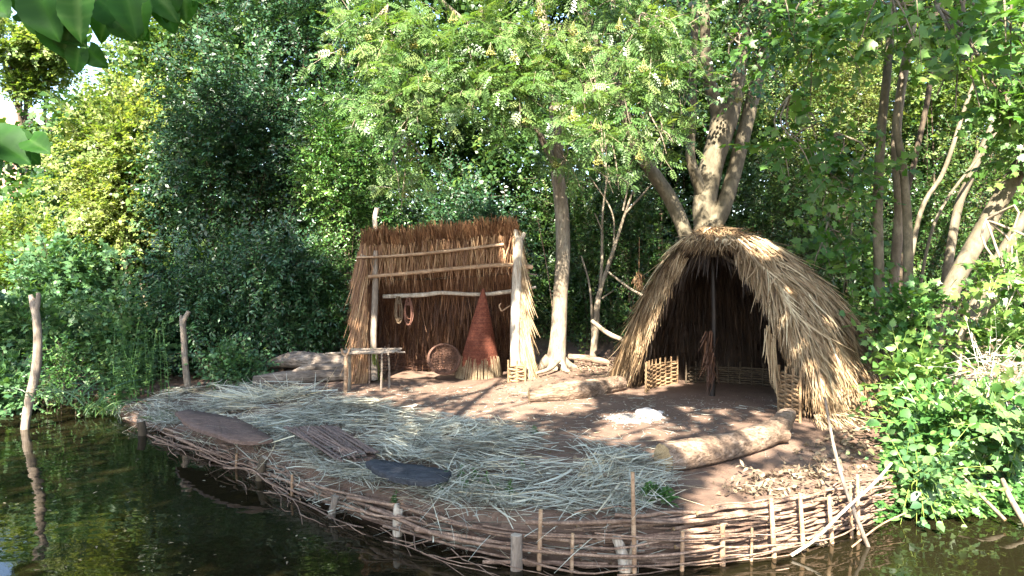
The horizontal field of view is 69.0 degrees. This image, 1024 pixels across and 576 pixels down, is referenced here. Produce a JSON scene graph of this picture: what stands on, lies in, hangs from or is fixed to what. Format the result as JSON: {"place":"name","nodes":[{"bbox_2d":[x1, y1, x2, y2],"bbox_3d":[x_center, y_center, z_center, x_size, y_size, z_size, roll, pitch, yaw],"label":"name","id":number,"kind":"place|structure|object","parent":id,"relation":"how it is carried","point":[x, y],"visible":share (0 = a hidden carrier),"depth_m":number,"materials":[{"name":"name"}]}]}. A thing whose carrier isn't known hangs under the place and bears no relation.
{"place":"outdoors","nodes":[
{"label":"outdoors","id":0,"kind":"place"},
{"bbox_2d":[372,347,383,379],"bbox_3d":[-1.799,0.999,9.777,0.177,0.480,0.394,0,2,0],"label":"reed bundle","id":1,"kind":"object","parent":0,"point":[374,358],"visible":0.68,"depth_m":9.67,"materials":[{"name":"green plant"}]},
{"bbox_2d":[0,1,984,213],"label":"sky","id":2,"kind":"structure","parent":0,"point":[5,104],"materials":[{"name":"white"}]},
{"bbox_2d":[0,390,1023,575],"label":"pond water","id":3,"kind":"structure","parent":0,"point":[234,527],"depth_m":5.03,"materials":[{"name":"green liquid"}]},
{"bbox_2d":[20,293,42,429],"bbox_3d":[-5.312,0.944,8.230,0.254,1.787,0.089,0,2,0],"label":"forked pole","id":4,"kind":"object","parent":3,"relation":"in","point":[36,364],"visible":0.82,"depth_m":8.20,"materials":[{"name":"brown wood"}]},
{"bbox_2d":[2,377,140,405],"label":"sedge tuft","id":5,"kind":"object","parent":3,"relation":"on","point":[73,394],"visible":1,"depth_m":6.50,"materials":[{"name":"green plant"}]},
{"bbox_2d":[50,395,149,418],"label":"sedge tuft","id":6,"kind":"object","parent":3,"relation":"on","point":[105,407],"visible":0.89,"depth_m":8.89,"materials":[{"name":"green plant"}]},
{"bbox_2d":[137,420,147,435],"bbox_3d":[-3.946,1.648,7.963,0.107,0.461,0.097,1,2,21],"label":"wooden stake","id":7,"kind":"object","parent":3,"relation":"in","point":[142,428],"visible":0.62,"depth_m":7.92,"materials":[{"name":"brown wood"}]},
{"bbox_2d":[118,408,177,421],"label":"sedge tuft","id":8,"kind":"object","parent":3,"relation":"on","point":[155,417],"visible":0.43,"depth_m":8.37,"materials":[{"name":"green plant"}]},
{"bbox_2d":[17,462,350,575],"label":"floating leaves","id":9,"kind":"object","parent":3,"relation":"on","point":[168,543],"visible":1,"depth_m":5.03,"materials":[{"name":"green plant"}]},
{"bbox_2d":[255,456,267,480],"bbox_3d":[-2.115,1.670,6.291,0.113,0.513,0.088,0,2,0],"label":"wooden stake","id":10,"kind":"object","parent":3,"relation":"in","point":[262,466],"visible":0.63,"depth_m":6.26,"materials":[{"name":"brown wood"}]},
{"bbox_2d":[328,495,338,518],"bbox_3d":[-1.284,1.719,5.355,0.085,0.464,0.060,0,2,0],"label":"wooden stake","id":11,"kind":"object","parent":3,"relation":"in","point":[334,500],"visible":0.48,"depth_m":5.33,"materials":[{"name":"grey wood"}]},
{"bbox_2d":[393,503,402,536],"bbox_3d":[-0.767,1.700,4.992,0.067,0.523,0.070,1,2,19],"label":"wooden stake","id":12,"kind":"object","parent":3,"relation":"in","point":[397,510],"visible":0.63,"depth_m":4.96,"materials":[{"name":"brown wood"}]},
{"bbox_2d":[510,533,522,571],"bbox_3d":[0.027,1.720,4.431,0.073,0.516,0.071,0,2,0],"label":"wooden stake","id":13,"kind":"object","parent":3,"relation":"in","point":[516,551],"visible":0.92,"depth_m":4.40,"materials":[{"name":"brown wood"}]},
{"bbox_2d":[612,536,637,572],"bbox_3d":[0.670,1.719,4.416,0.162,0.519,0.081,0,2,0],"label":"wooden stake","id":14,"kind":"object","parent":3,"relation":"in","point":[618,542],"visible":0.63,"depth_m":4.38,"materials":[{"name":"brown wood"}]},
{"bbox_2d":[790,462,892,556],"bbox_3d":[2.096,1.396,4.707,0.793,0.527,0.038,-1,2,-18],"label":"loose stick","id":15,"kind":"object","parent":3,"relation":"on","point":[842,512],"visible":0.98,"depth_m":4.69,"materials":[{"name":"brown wood"}]},
{"bbox_2d":[851,513,905,547],"bbox_3d":[2.431,1.601,4.954,0.689,0.089,0.037,-1,2,-37],"label":"loose stick","id":16,"kind":"object","parent":3,"relation":"on","point":[867,534],"visible":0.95,"depth_m":4.96,"materials":[{"name":"brown wood"}]},
{"bbox_2d":[1000,478,1023,525],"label":"loose stick","id":17,"kind":"object","parent":3,"relation":"on","point":[1015,506],"visible":0.98,"depth_m":5.20,"materials":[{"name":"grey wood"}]},
{"bbox_2d":[41,213,1023,563],"bbox_3d":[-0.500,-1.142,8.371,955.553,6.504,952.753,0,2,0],"label":"ground","id":18,"kind":"structure","parent":0,"point":[699,489],"depth_m":6.77,"materials":[{"name":"brown soil"}]},
{"bbox_2d":[0,123,50,177],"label":"lime branch","id":19,"kind":"object","parent":18,"relation":"on","point":[18,145],"visible":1,"depth_m":1.49,"materials":[{"name":"green plant"}]},
{"bbox_2d":[0,340,69,416],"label":"weed clump","id":20,"kind":"object","parent":18,"relation":"on","point":[11,376],"visible":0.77,"depth_m":9.14,"materials":[{"name":"green plant"}]},
{"bbox_2d":[0,270,90,389],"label":"bramble bush","id":21,"kind":"object","parent":18,"relation":"on","point":[15,317],"visible":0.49,"depth_m":9.89,"materials":[{"name":"green plant"}]},
{"bbox_2d":[0,11,91,188],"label":"oak tree","id":22,"kind":"object","parent":18,"relation":"on","point":[27,58],"visible":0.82,"depth_m":20.48,"materials":[{"name":"green plant"}]},
{"bbox_2d":[0,197,98,286],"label":"hazel bush","id":23,"kind":"object","parent":18,"relation":"on","point":[24,224],"visible":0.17,"depth_m":12.64,"materials":[{"name":"green plant"}]},
{"bbox_2d":[0,222,103,305],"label":"hazel bush","id":24,"kind":"object","parent":18,"relation":"on","point":[3,281],"visible":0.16,"depth_m":11.68,"materials":[{"name":"green plant"}]},
{"bbox_2d":[10,323,112,415],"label":"weed clump","id":25,"kind":"object","parent":18,"relation":"on","point":[66,363],"visible":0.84,"depth_m":8.93,"materials":[{"name":"green plant"}]},
{"bbox_2d":[0,219,153,370],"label":"bramble bush","id":26,"kind":"object","parent":18,"relation":"on","point":[38,269],"visible":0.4,"depth_m":11.04,"materials":[{"name":"green plant"}]},
{"bbox_2d":[17,58,187,310],"bbox_3d":[-7.333,-1.795,13.946,3.149,4.606,2.487,0,2,16],"label":"hazel bush","id":27,"kind":"object","parent":18,"relation":"on","point":[96,212],"visible":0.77,"depth_m":13.38,"materials":[{"name":"green plant"}]},
{"bbox_2d":[0,0,205,74],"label":"lime branch","id":28,"kind":"object","parent":18,"relation":"on","point":[59,27],"visible":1,"depth_m":1.46,"materials":[{"name":"green plant"}]},
{"bbox_2d":[86,359,135,413],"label":"tall weed","id":29,"kind":"object","parent":18,"relation":"on","point":[119,392],"visible":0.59,"depth_m":9.15,"materials":[{"name":"green plant"}]},
{"bbox_2d":[42,260,187,390],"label":"bramble bush","id":30,"kind":"object","parent":18,"relation":"on","point":[99,314],"visible":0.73,"depth_m":10.30,"materials":[{"name":"green plant"}]},
{"bbox_2d":[88,313,175,407],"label":"tall weed","id":31,"kind":"object","parent":18,"relation":"on","point":[128,370],"visible":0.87,"depth_m":9.62,"materials":[{"name":"green plant"}]},
{"bbox_2d":[82,11,232,283],"bbox_3d":[-6.689,-2.927,15.264,3.368,6.267,2.736,-1,2,-40],"label":"oak tree","id":32,"kind":"object","parent":18,"relation":"on","point":[118,44],"visible":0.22,"depth_m":14.64,"materials":[{"name":"green plant"}]},
{"bbox_2d":[179,310,191,392],"bbox_3d":[-4.336,0.919,9.907,0.161,1.244,0.103,0,2,0],"label":"forked pole","id":33,"kind":"object","parent":18,"relation":"on","point":[184,348],"visible":0.8,"depth_m":9.87,"materials":[{"name":"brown wood"}]},
{"bbox_2d":[126,229,250,378],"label":"evergreen shrub","id":34,"kind":"object","parent":18,"relation":"on","point":[176,296],"visible":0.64,"depth_m":10.84,"materials":[{"name":"green plant"}]},
{"bbox_2d":[174,329,282,392],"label":"weed clump","id":35,"kind":"object","parent":18,"relation":"on","point":[232,364],"visible":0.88,"depth_m":10.00,"materials":[{"name":"green plant"}]},
{"bbox_2d":[121,12,338,352],"bbox_3d":[-4.541,-1.647,12.435,3.512,5.720,2.595,-1,2,-30],"label":"evergreen shrub","id":36,"kind":"object","parent":18,"relation":"on","point":[239,141],"visible":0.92,"depth_m":11.98,"materials":[{"name":"green plant"}]},
{"bbox_2d":[178,205,352,370],"bbox_3d":[-3.610,0.091,11.463,2.791,2.680,2.082,0,2,0],"label":"evergreen shrub","id":37,"kind":"object","parent":18,"relation":"on","point":[262,287],"visible":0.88,"depth_m":11.05,"materials":[{"name":"green plant"}]},
{"bbox_2d":[174,0,388,247],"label":"evergreen tree","id":38,"kind":"object","parent":18,"relation":"on","point":[290,5],"visible":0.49,"depth_m":13.40,"materials":[{"name":"green plant"}]},
{"bbox_2d":[253,369,343,386],"bbox_3d":[-2.657,1.200,9.885,1.497,0.225,0.210,0,2,-9],"label":"fallen log","id":39,"kind":"object","parent":18,"relation":"on","point":[307,376],"visible":0.73,"depth_m":9.80,"materials":[{"name":"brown wood"}]},
{"bbox_2d":[266,351,343,370],"bbox_3d":[-2.763,1.028,10.145,1.350,0.290,0.673,0,2,0],"label":"fallen log","id":40,"kind":"object","parent":18,"relation":"on","point":[301,360],"visible":0.76,"depth_m":10.17,"materials":[{"name":"brown wood"}]},
{"bbox_2d":[277,224,355,368],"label":"holly bush","id":41,"kind":"object","parent":18,"relation":"on","point":[342,317],"visible":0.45,"depth_m":11.39,"materials":[{"name":"green plant"}]},
{"bbox_2d":[268,56,418,349],"bbox_3d":[-2.605,-1.189,11.999,2.373,4.927,2.301,0,2,0],"label":"holly bush","id":42,"kind":"object","parent":18,"relation":"on","point":[341,180],"visible":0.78,"depth_m":11.57,"materials":[{"name":"green plant"}]},
{"bbox_2d":[325,348,404,391],"bbox_3d":[-1.798,1.010,9.217,0.980,0.569,0.476,0,2,0],"label":"stick bench","id":43,"kind":"object","parent":18,"relation":"on","point":[346,353],"visible":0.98,"depth_m":9.08,"materials":[{"name":"brown wood"}]},
{"bbox_2d":[106,372,706,574],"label":"straw litter","id":44,"kind":"object","parent":18,"relation":"on","point":[291,415],"visible":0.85,"depth_m":5.93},
{"bbox_2d":[175,409,272,444],"bbox_3d":[-2.765,1.305,7.053,0.422,0.060,1.854,-1,2,-42],"label":"animal hide","id":45,"kind":"object","parent":44,"relation":"on","point":[233,430],"visible":1,"depth_m":6.90},
{"bbox_2d":[283,425,378,461],"bbox_3d":[-1.527,1.272,6.297,0.424,0.048,1.436,-1,2,-33],"label":"twig mat","id":46,"kind":"object","parent":44,"relation":"on","point":[336,434],"visible":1,"depth_m":6.19,"materials":[{"name":"brown wood"}]},
{"bbox_2d":[348,452,375,463],"bbox_3d":[-1.180,1.329,5.845,0.192,0.035,0.277,2,2,43],"label":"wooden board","id":47,"kind":"object","parent":44,"relation":"on","point":[368,456],"visible":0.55,"depth_m":5.80,"materials":[{"name":"brown wood"}]},
{"bbox_2d":[365,459,451,486],"bbox_3d":[-0.752,1.272,5.133,0.693,0.068,0.261,1,2,30],"label":"animal hide","id":48,"kind":"object","parent":44,"relation":"on","point":[423,476],"visible":0.98,"depth_m":5.08},
{"bbox_2d":[341,207,540,383],"bbox_3d":[-0.933,0.204,10.472,2.696,2.586,1.985,0,2,0],"label":"reed shelter","id":49,"kind":"object","parent":18,"relation":"on","point":[441,276],"visible":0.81,"depth_m":9.74,"materials":[{"name":"brown plant"}]},
{"bbox_2d":[394,296,402,323],"bbox_3d":[-1.508,0.291,9.912,0.121,0.368,0.070,0,2,0],"label":"rope coil","id":50,"kind":"object","parent":49,"relation":"hanging from","point":[397,319],"visible":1,"depth_m":9.90,"materials":[{"name":"beige fabric"}]},
{"bbox_2d":[403,297,413,325],"bbox_3d":[-1.377,0.314,9.926,0.138,0.386,0.083,0,2,0],"label":"rope coil","id":51,"kind":"object","parent":49,"relation":"hanging from","point":[407,302],"visible":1,"depth_m":9.91,"materials":[{"name":"brown fabric"}]},
{"bbox_2d":[427,343,460,374],"bbox_3d":[-0.915,0.958,10.055,0.456,0.408,0.262,0,2,0],"label":"round basket","id":52,"kind":"object","parent":18,"relation":"on","point":[440,372],"visible":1,"depth_m":10.10,"materials":[{"name":"wicker"}]},
{"bbox_2d":[399,144,550,314],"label":"evergreen shrub","id":53,"kind":"object","parent":18,"relation":"on","point":[458,213],"visible":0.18,"depth_m":12.60,"materials":[{"name":"green plant"}]},
{"bbox_2d":[455,288,501,379],"bbox_3d":[-0.418,0.629,10.344,0.639,1.274,0.764,-2,2,-44],"label":"fish trap","id":54,"kind":"object","parent":18,"relation":"on","point":[480,339],"visible":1,"depth_m":10.07,"materials":[{"name":"brown wicker"}]},
{"bbox_2d":[125,415,896,575],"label":"brushwood edging","id":55,"kind":"object","parent":18,"relation":"on","point":[771,511],"visible":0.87,"depth_m":4.61,"materials":[{"name":"brown wood"}]},
{"bbox_2d":[405,531,466,546],"bbox_3d":[-0.337,1.565,4.729,0.674,0.128,0.054,0,2,-4],"label":"loose stick","id":56,"kind":"object","parent":55,"relation":"on","point":[426,541],"visible":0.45,"depth_m":4.71,"materials":[{"name":"brown wood"}]},
{"bbox_2d":[482,560,607,564],"bbox_3d":[0.197,1.640,4.449,0.749,0.033,0.046,0,2,4],"label":"loose stick","id":57,"kind":"object","parent":55,"relation":"on","point":[509,562],"visible":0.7,"depth_m":4.45,"materials":[{"name":"brown wood"}]},
{"bbox_2d":[823,397,869,546],"bbox_3d":[2.187,1.240,4.837,0.324,1.033,0.076,1,2,29],"label":"loose stick","id":58,"kind":"object","parent":55,"relation":"on","point":[857,520],"visible":0.88,"depth_m":4.83,"materials":[{"name":"brown wood"}]},
{"bbox_2d":[0,0,1023,335],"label":"wood","id":59,"kind":"object","parent":18,"relation":"on","point":[516,156],"visible":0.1,"depth_m":14.45,"materials":[{"name":"green plant"}]},
{"bbox_2d":[146,354,891,547],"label":"leaf litter","id":60,"kind":"object","parent":18,"relation":"on","point":[798,473],"visible":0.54,"depth_m":5.41,"materials":[{"name":"brown plant"}]},
{"bbox_2d":[296,0,743,371],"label":"rowan tree","id":61,"kind":"object","parent":18,"relation":"on","point":[520,72],"visible":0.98,"depth_m":8.66,"materials":[{"name":"green plant"}]},
{"bbox_2d":[537,219,551,303],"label":"sapling stem","id":62,"kind":"object","parent":18,"relation":"on","point":[546,265],"visible":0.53,"depth_m":10.98,"materials":[{"name":"brown wood"}]},
{"bbox_2d":[317,383,776,448],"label":"straw bits","id":63,"kind":"object","parent":18,"relation":"on","point":[586,410],"visible":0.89,"depth_m":7.57,"materials":[{"name":"beige plant"}]},
{"bbox_2d":[535,359,560,373],"bbox_3d":[0.500,1.051,9.973,0.093,0.152,0.611,1,2,32],"label":"surface root","id":64,"kind":"object","parent":18,"relation":"on","point":[553,365],"visible":1,"depth_m":9.91,"materials":[{"name":"grey plant"}]},
{"bbox_2d":[114,277,983,359],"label":"undergrowth","id":65,"kind":"object","parent":18,"relation":"on","point":[581,328],"visible":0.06,"depth_m":12.27,"materials":[{"name":"green plant"}]},
{"bbox_2d":[316,381,798,465],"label":"gravel","id":66,"kind":"structure","parent":18,"relation":"on","point":[699,422],"depth_m":7.74,"materials":[{"name":"brown gravel"}]},
{"bbox_2d":[528,375,626,401],"bbox_3d":[0.795,1.135,8.439,1.377,0.221,0.355,-1,2,-33],"label":"fallen log","id":67,"kind":"object","parent":18,"relation":"on","point":[577,389],"visible":0.98,"depth_m":8.22,"materials":[{"name":"brown wood"}]},
{"bbox_2d":[566,354,608,365],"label":"fallen branch","id":68,"kind":"object","parent":18,"relation":"on","point":[591,359],"visible":0.78,"depth_m":10.81,"materials":[{"name":"brown wood"}]},
{"bbox_2d":[509,142,692,345],"bbox_3d":[1.709,-0.665,12.929,3.523,3.969,2.244,0,2,0],"label":"ivy thicket","id":69,"kind":"object","parent":18,"relation":"on","point":[593,253],"visible":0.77,"depth_m":12.71,"materials":[{"name":"green plant"}]},
{"bbox_2d":[591,319,623,341],"bbox_3d":[1.338,0.596,10.426,0.066,0.290,0.586,-2,2,-45],"label":"loose stick","id":70,"kind":"object","parent":18,"relation":"on","point":[605,331],"visible":0.88,"depth_m":10.41,"materials":[{"name":"beige wood"}]},
{"bbox_2d":[581,151,651,356],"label":"bare shrub","id":71,"kind":"object","parent":18,"relation":"on","point":[595,314],"visible":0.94,"depth_m":11.17,"materials":[{"name":"brown plant"}]},
{"bbox_2d":[571,0,693,239],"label":"leaning tree","id":72,"kind":"object","parent":18,"relation":"on","point":[665,190],"visible":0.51,"depth_m":10.36,"materials":[{"name":"brown plant"}]},
{"bbox_2d":[631,237,644,292],"bbox_3d":[1.826,-0.303,10.794,0.269,0.874,0.193,-1,2,-35],"label":"straw bundle","id":73,"kind":"object","parent":72,"relation":"hanging from","point":[638,283],"visible":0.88,"depth_m":10.79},
{"bbox_2d":[590,409,675,427],"bbox_3d":[1.150,1.231,7.016,0.742,0.098,0.876,1,2,36],"label":"ash heap","id":74,"kind":"object","parent":18,"relation":"on","point":[626,418],"visible":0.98,"depth_m":7.01,"materials":[{"name":"grey"}]},
{"bbox_2d":[653,413,661,419],"bbox_3d":[1.381,1.222,7.066,0.090,0.072,0.088,0,2,0],"label":"stone","id":75,"kind":"object","parent":74,"relation":"on","point":[657,415],"visible":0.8,"depth_m":7.03,"materials":[{"name":"white stone"}]},
{"bbox_2d":[635,409,645,413],"bbox_3d":[1.267,1.223,7.343,0.107,0.065,0.074,1,2,19],"label":"stone","id":76,"kind":"object","parent":18,"relation":"on","point":[638,411],"visible":0.56,"depth_m":7.32,"materials":[{"name":"white stone"}]},
{"bbox_2d":[646,410,658,414],"bbox_3d":[1.369,1.219,7.244,0.142,0.076,0.104,0,2,0],"label":"stone","id":77,"kind":"object","parent":18,"relation":"on","point":[651,412],"visible":0.56,"depth_m":7.21,"materials":[{"name":"white stone"}]},
{"bbox_2d":[635,481,678,507],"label":"tall weed","id":78,"kind":"object","parent":18,"relation":"on","point":[665,490],"visible":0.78,"depth_m":4.73,"materials":[{"name":"green plant"}]},
{"bbox_2d":[579,4,770,253],"bbox_3d":[3.150,-2.534,14.531,3.864,6.316,2.464,0,2,0],"label":"ivy thicket","id":79,"kind":"object","parent":18,"relation":"on","point":[698,133],"visible":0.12,"depth_m":14.14,"materials":[{"name":"green plant"}]},
{"bbox_2d":[605,0,840,231],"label":"multi stemmed tree","id":80,"kind":"object","parent":18,"relation":"on","point":[710,207],"visible":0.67,"depth_m":10.70,"materials":[{"name":"brown plant"}]},
{"bbox_2d":[654,408,796,471],"bbox_3d":[1.846,1.218,6.010,1.926,0.241,0.339,-2,2,-42],"label":"fallen log","id":81,"kind":"object","parent":18,"relation":"on","point":[708,450],"visible":0.98,"depth_m":5.70,"materials":[{"name":"brown wood"}]},
{"bbox_2d":[599,222,897,433],"bbox_3d":[2.901,0.315,8.752,2.836,2.214,3.648,-1,2,-40],"label":"thatched hut","id":82,"kind":"object","parent":18,"relation":"on","point":[715,304],"visible":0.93,"depth_m":8.14,"materials":[{"name":"beige plant"}]},
{"bbox_2d":[606,270,644,296],"bbox_3d":[1.597,-0.057,10.313,0.059,0.380,0.773,-1,2,-38],"label":"loose stick","id":83,"kind":"object","parent":82,"relation":"on","point":[624,284],"visible":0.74,"depth_m":10.36,"materials":[{"name":"brown wood"}]},
{"bbox_2d":[720,132,886,300],"bbox_3d":[4.430,-0.675,12.864,3.764,4.074,2.495,0,2,0],"label":"ivy thicket","id":84,"kind":"object","parent":18,"relation":"on","point":[771,216],"visible":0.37,"depth_m":12.53,"materials":[{"name":"green plant"}]},
{"bbox_2d":[719,0,925,381],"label":"maple sapling","id":85,"kind":"object","parent":18,"relation":"on","point":[812,160],"visible":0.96,"depth_m":7.73,"materials":[{"name":"green plant"}]},
{"bbox_2d":[721,0,939,378],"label":"maple sapling","id":86,"kind":"object","parent":18,"relation":"on","point":[809,33],"visible":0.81,"depth_m":7.21,"materials":[{"name":"green plant"}]},
{"bbox_2d":[730,7,931,301],"bbox_3d":[5.543,-2.099,13.153,3.605,5.959,2.595,0,2,0],"label":"ivy thicket","id":87,"kind":"object","parent":18,"relation":"on","point":[818,98],"visible":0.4,"depth_m":12.82,"materials":[{"name":"green plant"}]},
{"bbox_2d":[839,273,959,406],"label":"bank plant","id":88,"kind":"object","parent":18,"relation":"on","point":[921,304],"visible":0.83,"depth_m":7.30,"materials":[{"name":"green plant"}]},
{"bbox_2d":[811,0,1023,337],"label":"maple sapling","id":89,"kind":"object","parent":18,"relation":"on","point":[953,20],"visible":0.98,"depth_m":5.05,"materials":[{"name":"green plant"}]},
{"bbox_2d":[846,368,991,466],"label":"bank plant","id":90,"kind":"object","parent":18,"relation":"on","point":[922,428],"visible":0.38,"depth_m":6.13,"materials":[{"name":"green plant"}]},
{"bbox_2d":[846,312,1000,432],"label":"bank plant","id":91,"kind":"object","parent":18,"relation":"on","point":[908,361],"visible":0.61,"depth_m":6.67,"materials":[{"name":"green plant"}]},
{"bbox_2d":[846,415,1009,531],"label":"bank plant","id":92,"kind":"object","parent":18,"relation":"on","point":[942,470],"visible":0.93,"depth_m":5.29,"materials":[{"name":"green plant"}]},
{"bbox_2d":[844,100,1023,357],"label":"holly bush","id":93,"kind":"object","parent":18,"relation":"on","point":[937,198],"visible":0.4,"depth_m":10.83,"materials":[{"name":"green plant"}]},
{"bbox_2d":[866,368,1023,476],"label":"bank plant","id":94,"kind":"object","parent":18,"relation":"on","point":[942,436],"visible":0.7,"depth_m":5.77,"materials":[{"name":"green plant"}]},
{"bbox_2d":[867,0,1023,348],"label":"hazel bush","id":95,"kind":"object","parent":18,"relation":"on","point":[962,89],"visible":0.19,"depth_m":12.29,"materials":[{"name":"green plant"}]},
{"bbox_2d":[873,401,1023,522],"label":"ivy carpet","id":96,"kind":"object","parent":18,"relation":"on","point":[997,498],"visible":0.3,"depth_m":5.48,"materials":[{"name":"green plant"}]},
{"bbox_2d":[963,476,1006,520],"bbox_3d":[3.383,1.508,5.393,0.059,0.197,0.509,0,2,-2],"label":"loose stick","id":97,"kind":"object","parent":96,"relation":"on","point":[995,510],"visible":0.66,"depth_m":5.26,"materials":[{"name":"beige wood"}]},
{"bbox_2d":[913,52,986,260],"bbox_3d":[5.737,-1.023,9.975,1.196,4.355,0.076,0,2,0],"label":"bare limb","id":98,"kind":"object","parent":18,"relation":"on","point":[931,191],"visible":0.55,"depth_m":9.94,"materials":[{"name":"brown plant"}]},
{"bbox_2d":[915,132,996,329],"bbox_3d":[5.540,-0.527,9.189,1.306,3.411,0.046,0,2,0],"label":"bare limb","id":99,"kind":"object","parent":18,"relation":"on","point":[937,217],"visible":0.43,"depth_m":9.17,"materials":[{"name":"brown plant"}]},
{"bbox_2d":[898,0,1023,348],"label":"maple sapling","id":100,"kind":"object","parent":18,"relation":"on","point":[972,121],"visible":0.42,"depth_m":7.02,"materials":[{"name":"green plant"}]},
{"bbox_2d":[914,311,1023,463],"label":"dead weed","id":101,"kind":"object","parent":18,"relation":"on","point":[995,355],"visible":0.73,"depth_m":5.89,"materials":[{"name":"beige plant"}]},
{"bbox_2d":[915,12,1023,389],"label":"leaning tree","id":102,"kind":"object","parent":18,"relation":"on","point":[973,245],"visible":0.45,"depth_m":7.32,"materials":[{"name":"brown plant"}]},
{"bbox_2d":[935,89,1010,377],"bbox_3d":[6.008,-0.889,9.579,1.269,4.119,0.129,0,2,0],"label":"bare limb","id":103,"kind":"object","parent":18,"relation":"on","point":[949,255],"visible":0.44,"depth_m":9.54,"materials":[{"name":"brown plant"}]},
{"bbox_2d":[930,347,1023,497],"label":"bank plant","id":104,"kind":"object","parent":18,"relation":"on","point":[1011,430],"visible":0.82,"depth_m":5.60,"materials":[{"name":"green plant"}]},
{"bbox_2d":[932,298,1023,386],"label":"bank plant","id":105,"kind":"object","parent":18,"relation":"on","point":[981,333],"visible":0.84,"depth_m":6.41,"materials":[{"name":"green plant"}]},
{"bbox_2d":[937,204,1023,393],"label":"leaning tree","id":106,"kind":"object","parent":18,"relation":"on","point":[1005,294],"visible":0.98,"depth_m":6.20,"materials":[{"name":"green plant"}]},
{"bbox_2d":[938,87,1023,386],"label":"leaning tree","id":107,"kind":"object","parent":18,"relation":"on","point":[1000,165],"visible":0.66,"depth_m":7.08,"materials":[{"name":"beige plant"}]}
]}

